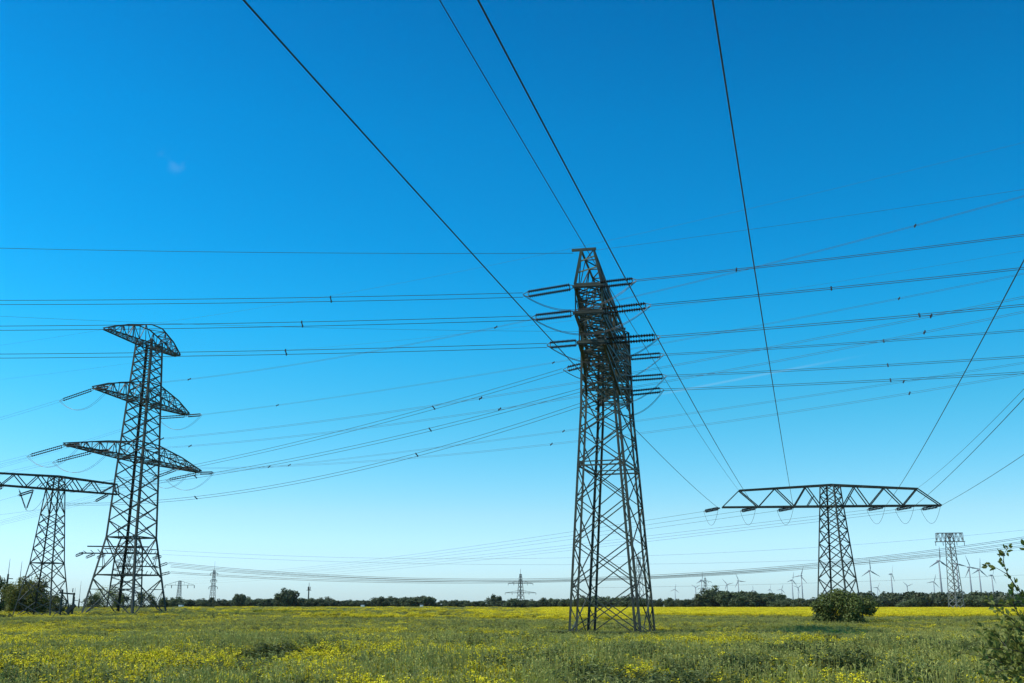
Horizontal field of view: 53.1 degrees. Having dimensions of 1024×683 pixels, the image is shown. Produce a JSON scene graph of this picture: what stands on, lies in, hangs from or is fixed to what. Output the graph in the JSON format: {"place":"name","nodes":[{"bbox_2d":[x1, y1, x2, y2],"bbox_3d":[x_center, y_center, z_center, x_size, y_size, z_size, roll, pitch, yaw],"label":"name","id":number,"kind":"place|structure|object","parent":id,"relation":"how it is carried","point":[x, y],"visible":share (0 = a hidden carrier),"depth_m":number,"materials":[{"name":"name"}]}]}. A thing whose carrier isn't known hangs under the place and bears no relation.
{"place":"outdoors","nodes":[
{"label":"outdoors","id":0,"kind":"place"},
{"bbox_2d":[0,606,1023,620],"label":"yellow rapeseed field","id":1,"kind":"structure","parent":0,"point":[552,612],"depth_m":185.32,"materials":[{"name":"plant"}]},
{"bbox_2d":[0,0,1023,605],"label":"sky","id":2,"kind":"structure","parent":0,"point":[150,129],"materials":[{"name":"blue"}]},
{"bbox_2d":[163,550,1019,564],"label":"power line","id":3,"kind":"object","parent":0,"point":[594,564],"visible":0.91,"depth_m":396.87,"materials":[{"name":"metal"}]},
{"bbox_2d":[167,530,1019,558],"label":"power line","id":4,"kind":"object","parent":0,"point":[585,557],"visible":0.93,"depth_m":377.83,"materials":[{"name":"metal"}]},
{"bbox_2d":[169,537,1023,580],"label":"power line","id":5,"kind":"object","parent":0,"point":[602,578],"visible":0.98,"depth_m":281.14,"materials":[{"name":"metal"}]},
{"bbox_2d":[174,542,1018,581],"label":"power line","id":6,"kind":"object","parent":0,"point":[588,580],"visible":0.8,"depth_m":293.54,"materials":[{"name":"metal"}]},
{"bbox_2d":[175,545,1023,582],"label":"power line","id":7,"kind":"object","parent":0,"point":[600,579],"visible":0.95,"depth_m":286.63,"materials":[{"name":"metal"}]},
{"bbox_2d":[605,575,1013,587],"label":"power line","id":8,"kind":"object","parent":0,"point":[797,583],"visible":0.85,"depth_m":1039.48,"materials":[{"name":"metal"}]},
{"bbox_3d":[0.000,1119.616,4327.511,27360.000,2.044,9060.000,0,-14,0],"label":"ground","id":9,"kind":"structure","parent":0,"visible":0},
{"bbox_2d":[0,576,15,610],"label":"tree","id":10,"kind":"object","parent":9,"relation":"on","point":[3,584],"visible":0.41,"depth_m":173.92,"materials":[{"name":"green plant"}]},
{"bbox_2d":[0,574,58,613],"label":"round bush","id":11,"kind":"object","parent":9,"relation":"on","point":[11,598],"visible":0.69,"depth_m":162.95,"materials":[{"name":"green plant"}]},
{"bbox_2d":[46,594,71,611],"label":"bush","id":12,"kind":"object","parent":9,"relation":"on","point":[58,604],"visible":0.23,"depth_m":173.89,"materials":[{"name":"green plant"}]},
{"bbox_2d":[0,472,119,615],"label":"flat arm pylon","id":13,"kind":"object","parent":9,"relation":"on","point":[57,490],"visible":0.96,"depth_m":153.65,"materials":[{"name":"grey metal"}]},
{"bbox_2d":[58,589,75,614],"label":"pole switch frame","id":14,"kind":"object","parent":9,"relation":"on","point":[70,608],"visible":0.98,"depth_m":149.13,"materials":[{"name":"grey metal"}]},
{"bbox_2d":[81,593,104,607],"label":"bush","id":15,"kind":"object","parent":9,"relation":"on","point":[96,597],"visible":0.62,"depth_m":278.84,"materials":[{"name":"green plant"}]},
{"bbox_2d":[89,585,123,607],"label":"bush","id":16,"kind":"object","parent":9,"relation":"on","point":[110,597],"visible":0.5,"depth_m":290.26,"materials":[{"name":"green plant"}]},
{"bbox_2d":[26,324,212,613],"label":"lattice pylon","id":17,"kind":"object","parent":9,"relation":"on","point":[142,457],"visible":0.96,"depth_m":167.86,"materials":[{"name":"grey metal"}]},
{"bbox_2d":[110,196,1021,387],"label":"power line","id":18,"kind":"object","parent":17,"relation":"attached to","point":[619,299],"visible":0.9,"depth_m":100.69,"materials":[{"name":"metal"}]},
{"bbox_2d":[120,142,1023,327],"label":"earth wire","id":19,"kind":"object","parent":17,"relation":"attached to","point":[644,232],"visible":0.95,"depth_m":102.25,"materials":[{"name":"metal"}]},
{"bbox_2d":[196,251,1020,355],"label":"earth wire","id":20,"kind":"object","parent":17,"relation":"attached to","point":[638,311],"visible":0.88,"depth_m":121.12,"materials":[{"name":"metal"}]},
{"bbox_2d":[206,273,1022,414],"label":"power line","id":21,"kind":"object","parent":17,"relation":"attached to","point":[642,346],"visible":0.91,"depth_m":125.12,"materials":[{"name":"metal"}]},
{"bbox_2d":[216,374,1019,468],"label":"power line","id":22,"kind":"object","parent":17,"relation":"attached to","point":[649,431],"visible":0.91,"depth_m":120.60,"materials":[{"name":"metal"}]},
{"bbox_2d":[221,362,1021,472],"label":"power line","id":23,"kind":"object","parent":17,"relation":"attached to","point":[664,416],"visible":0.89,"depth_m":126.68,"materials":[{"name":"metal"}]},
{"bbox_2d":[111,593,130,607],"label":"bush","id":24,"kind":"object","parent":9,"relation":"on","point":[123,604],"visible":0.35,"depth_m":304.05,"materials":[{"name":"green plant"}]},
{"bbox_2d":[75,527,169,607],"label":"lattice pylon","id":25,"kind":"object","parent":9,"relation":"on","point":[121,553],"visible":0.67,"depth_m":292.86,"materials":[{"name":"grey metal"}]},
{"bbox_2d":[130,592,159,608],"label":"bush","id":26,"kind":"object","parent":9,"relation":"on","point":[152,596],"visible":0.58,"depth_m":299.96,"materials":[{"name":"green plant"}]},
{"bbox_2d":[151,597,169,607],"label":"bush","id":27,"kind":"object","parent":9,"relation":"on","point":[161,602],"visible":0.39,"depth_m":313.21,"materials":[{"name":"green plant"}]},
{"bbox_2d":[168,597,186,606],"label":"tree","id":28,"kind":"object","parent":9,"relation":"on","point":[173,602],"visible":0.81,"depth_m":475.51,"materials":[{"name":"green plant"}]},
{"bbox_2d":[167,581,194,596],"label":"lattice pylon","id":29,"kind":"object","parent":9,"relation":"on","point":[180,583],"visible":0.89,"depth_m":606.99,"materials":[{"name":"metal"}]},
{"bbox_2d":[195,598,208,606],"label":"tree","id":30,"kind":"object","parent":9,"relation":"on","point":[202,603],"visible":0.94,"depth_m":479.12,"materials":[{"name":"green plant"}]},
{"bbox_2d":[209,567,217,599],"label":"lattice pylon","id":31,"kind":"object","parent":9,"relation":"on","point":[212,585],"visible":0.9,"depth_m":817.27,"materials":[{"name":"metal"}]},
{"bbox_2d":[211,598,224,606],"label":"tree","id":32,"kind":"object","parent":9,"relation":"on","point":[217,603],"visible":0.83,"depth_m":482.48,"materials":[{"name":"green plant"}]},
{"bbox_2d":[231,593,247,606],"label":"tree","id":33,"kind":"object","parent":9,"relation":"on","point":[237,599],"visible":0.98,"depth_m":486.95,"materials":[{"name":"green plant"}]},
{"bbox_2d":[245,599,261,606],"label":"tree","id":34,"kind":"object","parent":9,"relation":"on","point":[255,602],"visible":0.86,"depth_m":483.24,"materials":[{"name":"green plant"}]},
{"bbox_2d":[261,599,273,606],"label":"tree","id":35,"kind":"object","parent":9,"relation":"on","point":[269,602],"visible":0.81,"depth_m":509.33,"materials":[{"name":"green plant"}]},
{"bbox_2d":[274,587,299,606],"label":"tree","id":36,"kind":"object","parent":9,"relation":"on","point":[286,598],"visible":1,"depth_m":485.46,"materials":[{"name":"green plant"}]},
{"bbox_2d":[298,598,317,606],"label":"tree","id":37,"kind":"object","parent":9,"relation":"on","point":[306,603],"visible":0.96,"depth_m":486.79,"materials":[{"name":"green plant"}]},
{"bbox_2d":[314,597,329,606],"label":"tree","id":38,"kind":"object","parent":9,"relation":"on","point":[324,604],"visible":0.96,"depth_m":486.23,"materials":[{"name":"green plant"}]},
{"bbox_2d":[373,598,391,606],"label":"tree","id":39,"kind":"object","parent":9,"relation":"on","point":[382,602],"visible":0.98,"depth_m":484.20,"materials":[{"name":"green plant"}]},
{"bbox_2d":[399,597,417,606],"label":"tree","id":40,"kind":"object","parent":9,"relation":"on","point":[402,601],"visible":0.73,"depth_m":477.07,"materials":[{"name":"green plant"}]},
{"bbox_2d":[404,598,423,606],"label":"tree","id":41,"kind":"object","parent":9,"relation":"on","point":[412,602],"visible":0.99,"depth_m":474.84,"materials":[{"name":"green plant"}]},
{"bbox_2d":[419,596,434,605],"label":"tree","id":42,"kind":"object","parent":9,"relation":"on","point":[428,601],"visible":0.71,"depth_m":489.48,"materials":[{"name":"green plant"}]},
{"bbox_2d":[444,600,459,606],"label":"tree","id":43,"kind":"object","parent":9,"relation":"on","point":[453,604],"visible":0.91,"depth_m":478.66,"materials":[{"name":"green plant"}]},
{"bbox_2d":[479,600,493,606],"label":"tree","id":44,"kind":"object","parent":9,"relation":"on","point":[489,604],"visible":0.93,"depth_m":491.71,"materials":[{"name":"green plant"}]},
{"bbox_2d":[486,594,501,604],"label":"tree","id":45,"kind":"object","parent":9,"relation":"on","point":[494,598],"visible":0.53,"depth_m":522.22,"materials":[{"name":"green plant"}]},
{"bbox_2d":[503,598,517,606],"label":"tree","id":46,"kind":"object","parent":9,"relation":"on","point":[511,602],"visible":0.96,"depth_m":479.24,"materials":[{"name":"green plant"}]},
{"bbox_2d":[0,606,1023,682],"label":"meadow grass","id":47,"kind":"structure","parent":9,"relation":"on","point":[930,666],"depth_m":40.86,"materials":[{"name":"plant"}]},
{"bbox_2d":[0,610,1023,682],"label":"flowering rapeseed","id":48,"kind":"object","parent":9,"relation":"on","point":[156,655],"visible":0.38,"depth_m":43.01,"materials":[{"name":"plant"}]},
{"bbox_2d":[506,569,534,599],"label":"lattice pylon","id":49,"kind":"object","parent":9,"relation":"on","point":[520,586],"visible":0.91,"depth_m":1026.73,"materials":[{"name":"grey metal"}]},
{"bbox_2d":[524,599,537,607],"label":"tree","id":50,"kind":"object","parent":9,"relation":"on","point":[531,603],"visible":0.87,"depth_m":479.77,"materials":[{"name":"green plant"}]},
{"bbox_2d":[537,597,552,606],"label":"tree","id":51,"kind":"object","parent":9,"relation":"on","point":[542,602],"visible":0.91,"depth_m":500.66,"materials":[{"name":"green plant"}]},
{"bbox_2d":[558,598,573,606],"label":"tree","id":52,"kind":"object","parent":9,"relation":"on","point":[564,603],"visible":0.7,"depth_m":517.09,"materials":[{"name":"green plant"}]},
{"bbox_2d":[579,598,599,606],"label":"tree","id":53,"kind":"object","parent":9,"relation":"on","point":[581,601],"visible":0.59,"depth_m":478.75,"materials":[{"name":"green plant"}]},
{"bbox_2d":[523,247,666,631],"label":"lattice pylon","id":54,"kind":"object","parent":9,"relation":"on","point":[608,345],"visible":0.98,"depth_m":90.58,"materials":[{"name":"metal"}]},
{"bbox_2d":[0,293,521,304],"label":"power line","id":55,"kind":"object","parent":54,"relation":"attached to","point":[331,301],"visible":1,"depth_m":85.40,"materials":[{"name":"metal"}]},
{"bbox_2d":[0,316,530,330],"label":"power line","id":56,"kind":"object","parent":54,"relation":"attached to","point":[302,326],"visible":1,"depth_m":84.80,"materials":[{"name":"metal"}]},
{"bbox_2d":[7,248,553,253],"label":"earth wire","id":57,"kind":"object","parent":54,"relation":"attached to","point":[292,252],"visible":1,"depth_m":85.92,"materials":[{"name":"metal"}]},
{"bbox_2d":[43,343,546,357],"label":"power line","id":58,"kind":"object","parent":54,"relation":"attached to","point":[285,350],"visible":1,"depth_m":86.30,"materials":[{"name":"metal"}]},
{"bbox_2d":[4,316,592,331],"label":"earth wire","id":59,"kind":"object","parent":54,"relation":"attached to","point":[303,327],"visible":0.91,"depth_m":117.53,"materials":[{"name":"metal"}]},
{"bbox_2d":[49,398,593,504],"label":"power line","id":60,"kind":"object","parent":54,"relation":"attached to","point":[354,468],"visible":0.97,"depth_m":123.89,"materials":[{"name":"metal"}]},
{"bbox_2d":[90,369,561,485],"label":"power line","id":61,"kind":"object","parent":54,"relation":"attached to","point":[338,431],"visible":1,"depth_m":127.22,"materials":[{"name":"metal"}]},
{"bbox_2d":[70,387,583,492],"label":"power line","id":62,"kind":"object","parent":54,"relation":"attached to","point":[335,449],"visible":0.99,"depth_m":127.86,"materials":[{"name":"metal"}]},
{"bbox_2d":[89,296,1022,444],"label":"power line","id":63,"kind":"object","parent":54,"relation":"attached to","point":[595,378],"visible":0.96,"depth_m":96.87,"materials":[{"name":"metal"}]},
{"bbox_2d":[123,311,1021,450],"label":"power line","id":64,"kind":"object","parent":54,"relation":"attached to","point":[924,332],"visible":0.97,"depth_m":100.73,"materials":[{"name":"metal"}]},
{"bbox_2d":[592,189,1023,250],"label":"earth wire","id":65,"kind":"object","parent":54,"relation":"attached to","point":[814,220],"visible":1,"depth_m":80.66,"materials":[{"name":"metal"}]},
{"bbox_2d":[637,234,1023,280],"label":"power line","id":66,"kind":"object","parent":54,"relation":"attached to","point":[736,270],"visible":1,"depth_m":79.36,"materials":[{"name":"metal"}]},
{"bbox_2d":[651,267,1023,305],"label":"power line","id":67,"kind":"object","parent":54,"relation":"attached to","point":[830,287],"visible":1,"depth_m":78.97,"materials":[{"name":"metal"}]},
{"bbox_2d":[660,304,1023,337],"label":"power line","id":68,"kind":"object","parent":54,"relation":"attached to","point":[918,314],"visible":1,"depth_m":80.36,"materials":[{"name":"metal"}]},
{"bbox_2d":[664,372,1023,390],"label":"power line","id":69,"kind":"object","parent":54,"relation":"attached to","point":[845,381],"visible":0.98,"depth_m":100.45,"materials":[{"name":"metal"}]},
{"bbox_2d":[664,329,1023,355],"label":"power line","id":70,"kind":"object","parent":54,"relation":"attached to","point":[849,342],"visible":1,"depth_m":103.22,"materials":[{"name":"metal"}]},
{"bbox_2d":[669,355,1023,376],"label":"power line","id":71,"kind":"object","parent":54,"relation":"attached to","point":[887,364],"visible":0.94,"depth_m":102.70,"materials":[{"name":"metal"}]},
{"bbox_2d":[600,599,619,606],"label":"tree","id":72,"kind":"object","parent":9,"relation":"on","point":[613,602],"visible":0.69,"depth_m":476.31,"materials":[{"name":"green plant"}]},
{"bbox_2d":[605,597,626,606],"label":"tree","id":73,"kind":"object","parent":9,"relation":"on","point":[623,602],"visible":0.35,"depth_m":490.49,"materials":[{"name":"green plant"}]},
{"bbox_2d":[635,554,646,596],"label":"lattice pylon","id":74,"kind":"object","parent":9,"relation":"on","point":[639,587],"visible":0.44,"depth_m":748.74,"materials":[{"name":"metal"}]},
{"bbox_2d":[653,599,664,606],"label":"tree","id":75,"kind":"object","parent":9,"relation":"on","point":[658,603],"visible":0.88,"depth_m":487.02,"materials":[{"name":"green plant"}]},
{"bbox_2d":[662,597,677,606],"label":"tree","id":76,"kind":"object","parent":9,"relation":"on","point":[668,602],"visible":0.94,"depth_m":475.26,"materials":[{"name":"green plant"}]},
{"bbox_2d":[679,599,693,606],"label":"tree","id":77,"kind":"object","parent":9,"relation":"on","point":[687,603],"visible":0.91,"depth_m":477.93,"materials":[{"name":"green plant"}]},
{"bbox_2d":[694,588,718,606],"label":"tree","id":78,"kind":"object","parent":9,"relation":"on","point":[706,598],"visible":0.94,"depth_m":496.76,"materials":[{"name":"green plant"}]},
{"bbox_2d":[716,590,744,606],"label":"tree","id":79,"kind":"object","parent":9,"relation":"on","point":[724,599],"visible":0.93,"depth_m":474.53,"materials":[{"name":"green plant"}]},
{"bbox_2d":[716,594,755,606],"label":"tree","id":80,"kind":"object","parent":9,"relation":"on","point":[748,604],"visible":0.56,"depth_m":474.10,"materials":[{"name":"green plant"}]},
{"bbox_2d":[743,593,769,606],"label":"tree","id":81,"kind":"object","parent":9,"relation":"on","point":[752,597],"visible":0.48,"depth_m":480.64,"materials":[{"name":"green plant"}]},
{"bbox_2d":[755,595,772,606],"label":"tree","id":82,"kind":"object","parent":9,"relation":"on","point":[765,603],"visible":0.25,"depth_m":489.82,"materials":[{"name":"green plant"}]},
{"bbox_2d":[760,593,785,606],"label":"tree","id":83,"kind":"object","parent":9,"relation":"on","point":[776,596],"visible":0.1,"depth_m":512.80,"materials":[{"name":"green plant"}]},
{"bbox_2d":[766,600,788,606],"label":"tree","id":84,"kind":"object","parent":9,"relation":"on","point":[770,604],"visible":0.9,"depth_m":475.50,"materials":[{"name":"green plant"}]},
{"bbox_2d":[774,599,797,606],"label":"tree","id":85,"kind":"object","parent":9,"relation":"on","point":[793,604],"visible":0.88,"depth_m":475.26,"materials":[{"name":"green plant"}]},
{"bbox_2d":[796,598,812,606],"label":"tree","id":86,"kind":"object","parent":9,"relation":"on","point":[801,602],"visible":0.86,"depth_m":494.12,"materials":[{"name":"green plant"}]},
{"bbox_2d":[704,484,941,618],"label":"flat arm pylon","id":87,"kind":"object","parent":9,"relation":"on","point":[842,506],"visible":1,"depth_m":132.17,"materials":[{"name":"grey metal"}]},
{"bbox_2d":[181,511,703,573],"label":"power line","id":88,"kind":"object","parent":87,"relation":"attached to","point":[484,544],"visible":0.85,"depth_m":191.94,"materials":[{"name":"metal"}]},
{"bbox_2d":[181,511,738,575],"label":"power line","id":89,"kind":"object","parent":87,"relation":"attached to","point":[508,544],"visible":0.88,"depth_m":190.26,"materials":[{"name":"metal"}]},
{"bbox_2d":[181,511,772,577],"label":"power line","id":90,"kind":"object","parent":87,"relation":"attached to","point":[517,546],"visible":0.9,"depth_m":199.32,"materials":[{"name":"metal"}]},
{"bbox_2d":[243,0,717,507],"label":"power line","id":91,"kind":"object","parent":87,"relation":"attached to","point":[299,62],"visible":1,"depth_m":27.76,"materials":[{"name":"metal"}]},
{"bbox_2d":[210,510,862,578],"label":"power line","id":92,"kind":"object","parent":87,"relation":"attached to","point":[582,543],"visible":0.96,"depth_m":192.63,"materials":[{"name":"metal"}]},
{"bbox_2d":[214,510,888,580],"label":"power line","id":93,"kind":"object","parent":87,"relation":"attached to","point":[615,542],"visible":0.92,"depth_m":178.11,"materials":[{"name":"metal"}]},
{"bbox_2d":[219,509,920,582],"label":"power line","id":94,"kind":"object","parent":87,"relation":"attached to","point":[647,541],"visible":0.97,"depth_m":180.04,"materials":[{"name":"metal"}]},
{"bbox_2d":[439,0,736,487],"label":"earth wire","id":95,"kind":"object","parent":87,"relation":"attached to","point":[551,190],"visible":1,"depth_m":34.31,"materials":[{"name":"metal"}]},
{"bbox_2d":[477,0,753,504],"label":"power line","id":96,"kind":"object","parent":87,"relation":"attached to","point":[499,40],"visible":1,"depth_m":27.81,"materials":[{"name":"metal"}]},
{"bbox_2d":[711,0,792,502],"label":"power line","id":97,"kind":"object","parent":87,"relation":"attached to","point":[715,19],"visible":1,"depth_m":27.68,"materials":[{"name":"metal"}]},
{"bbox_2d":[886,260,1023,504],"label":"power line","id":98,"kind":"object","parent":87,"relation":"attached to","point":[969,362],"visible":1,"depth_m":47.33,"materials":[{"name":"metal"}]},
{"bbox_2d":[917,398,1023,503],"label":"power line","id":99,"kind":"object","parent":87,"relation":"attached to","point":[978,446],"visible":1,"depth_m":75.72,"materials":[{"name":"metal"}]},
{"bbox_2d":[809,588,878,623],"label":"shrub","id":100,"kind":"object","parent":9,"relation":"on","point":[826,607],"visible":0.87,"depth_m":121.97,"materials":[{"name":"green plant"}]},
{"bbox_2d":[895,599,917,606],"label":"tree","id":101,"kind":"object","parent":9,"relation":"on","point":[911,603],"visible":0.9,"depth_m":444.91,"materials":[{"name":"green plant"}]},
{"bbox_2d":[847,590,1023,606],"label":"wood","id":102,"kind":"object","parent":9,"relation":"on","point":[922,599],"visible":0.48,"depth_m":481.22,"materials":[{"name":"green plant"}]},
{"bbox_2d":[930,548,948,593],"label":"wind turbine","id":103,"kind":"object","parent":9,"relation":"on","point":[937,561],"visible":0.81,"depth_m":2314.68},
{"bbox_2d":[935,532,964,607],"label":"lattice pylon","id":104,"kind":"object","parent":9,"relation":"on","point":[951,557],"visible":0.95,"depth_m":375.40,"materials":[{"name":"metal"}]},
{"bbox_2d":[964,595,996,606],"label":"tree","id":105,"kind":"object","parent":9,"relation":"on","point":[969,601],"visible":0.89,"depth_m":445.61,"materials":[{"name":"green plant"}]},
{"bbox_2d":[951,539,1023,682],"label":"leafy shrub","id":106,"kind":"object","parent":9,"relation":"on","point":[1014,662],"visible":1,"depth_m":11.53,"materials":[{"name":"green plant"}]},
{"bbox_2d":[991,598,1023,606],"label":"tree","id":107,"kind":"object","parent":9,"relation":"on","point":[1001,605],"visible":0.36,"depth_m":444.23,"materials":[{"name":"green plant"}]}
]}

